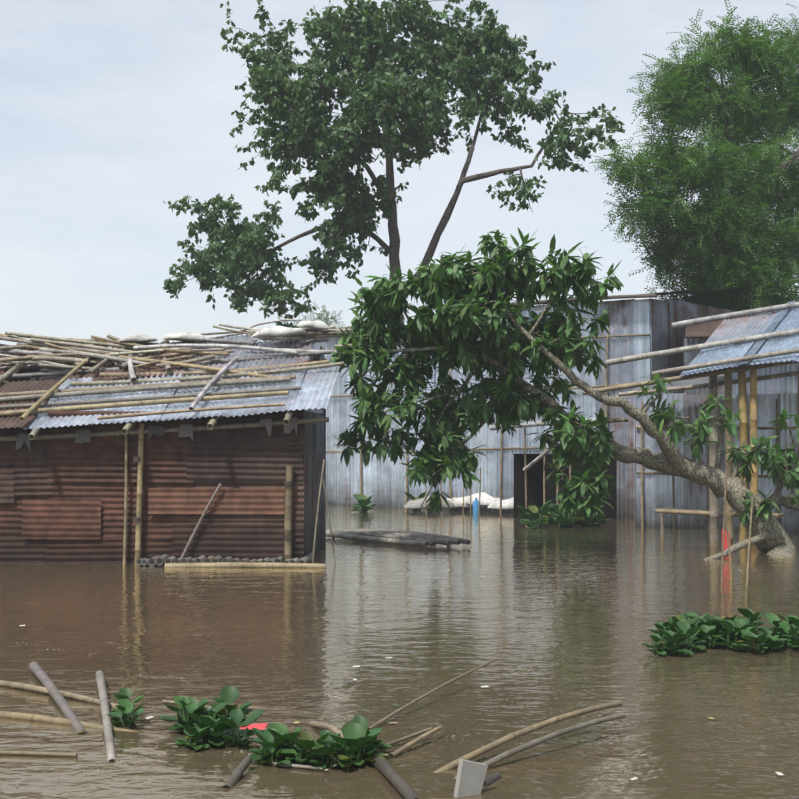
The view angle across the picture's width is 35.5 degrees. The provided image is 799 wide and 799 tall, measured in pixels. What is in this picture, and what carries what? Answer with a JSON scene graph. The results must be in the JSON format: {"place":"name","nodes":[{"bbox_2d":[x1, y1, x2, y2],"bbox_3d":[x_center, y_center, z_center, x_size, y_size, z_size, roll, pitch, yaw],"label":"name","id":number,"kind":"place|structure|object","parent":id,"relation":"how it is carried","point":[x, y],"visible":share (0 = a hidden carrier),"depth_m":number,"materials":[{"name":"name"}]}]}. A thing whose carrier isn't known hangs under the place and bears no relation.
{"place":"outdoors","nodes":[
{"label":"outdoors","id":0,"kind":"place"},
{"bbox_2d":[277,302,344,327],"bbox_3d":[-2.374,-0.010,32.868,1.923,5.140,1.722,0,-2,-1],"label":"bush behind hut","id":1,"kind":"object","parent":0,"point":[322,314],"depth_m":32.86,"materials":[{"name":"green plant"}]},
{"bbox_2d":[163,0,624,327],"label":"tree","id":2,"kind":"object","parent":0,"point":[367,54],"depth_m":29.42,"materials":[{"name":"green plant"}]},
{"bbox_2d":[0,505,798,798],"bbox_3d":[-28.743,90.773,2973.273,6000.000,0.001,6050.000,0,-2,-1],"label":"flood water","id":3,"kind":"structure","parent":0,"point":[550,614],"depth_m":8.72,"materials":[{"name":"brown liquid"}]},
{"bbox_2d":[0,334,339,563],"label":"hut","id":4,"kind":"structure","parent":3,"relation":"in","point":[61,500],"depth_m":15.56,"materials":[{"name":"metal"}]},
{"bbox_2d":[0,294,798,798],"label":"bamboo poles","id":5,"kind":"object","parent":3,"relation":"on","point":[56,352],"visible":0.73,"depth_m":16.63,"materials":[{"name":"beige wood"}]},
{"bbox_2d":[118,320,513,509],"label":"sandbags","id":6,"kind":"object","parent":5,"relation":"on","point":[488,500],"visible":0.69,"depth_m":17.44,"materials":[{"name":"fabric"}]},
{"bbox_2d":[621,374,723,397],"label":"low shed roof","id":7,"kind":"structure","parent":5,"relation":"on","point":[701,380],"depth_m":20.68,"materials":[{"name":"metal"}]},
{"bbox_2d":[678,301,798,376],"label":"corrugated roof","id":8,"kind":"structure","parent":5,"relation":"on","point":[758,324],"depth_m":19.29,"materials":[{"name":"silver metal"}]},
{"bbox_2d":[17,529,782,797],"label":"floating debris","id":9,"kind":"object","parent":3,"relation":"on","point":[470,777],"visible":0.77,"depth_m":5.50,"materials":[{"name":"plastic"}]},
{"bbox_2d":[108,492,798,768],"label":"water hyacinth plants","id":10,"kind":"object","parent":3,"relation":"on","point":[200,724],"visible":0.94,"depth_m":6.82,"materials":[{"name":"green plant"}]},
{"bbox_2d":[473,498,478,513],"bbox_3d":[1.583,2.213,25.750,0.129,0.370,0.129,-1,-2,22],"label":"blue bottle","id":11,"kind":"object","parent":3,"relation":"on","point":[475,506],"visible":0.77,"depth_m":25.70,"materials":[{"name":"plastic"}]},
{"bbox_2d":[272,288,798,532],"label":"tin buildings","id":12,"kind":"structure","parent":3,"relation":"in","point":[384,484],"depth_m":24.34,"materials":[{"name":"silver metal"}]},
{"bbox_2d":[330,228,798,559],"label":"leaning tree","id":13,"kind":"object","parent":3,"relation":"in","point":[512,408],"depth_m":16.75,"materials":[{"name":"green plant"}]},
{"bbox_2d":[514,453,616,518],"bbox_3d":[3.325,1.779,24.298,2.000,1.450,1.000,1,-2,-32],"label":"dark lean-to interior","id":14,"kind":"object","parent":3,"relation":"in","point":[535,484],"visible":0.25,"depth_m":24.25,"materials":[{"name":"black"}]},
{"bbox_2d":[0,0,798,350],"label":"sky","id":15,"kind":"structure","parent":0,"point":[111,111],"materials":[{"name":"white"}]},
{"bbox_2d":[589,0,798,310],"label":"neem tree","id":16,"kind":"object","parent":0,"point":[679,122],"depth_m":27.51,"materials":[{"name":"green plant"}]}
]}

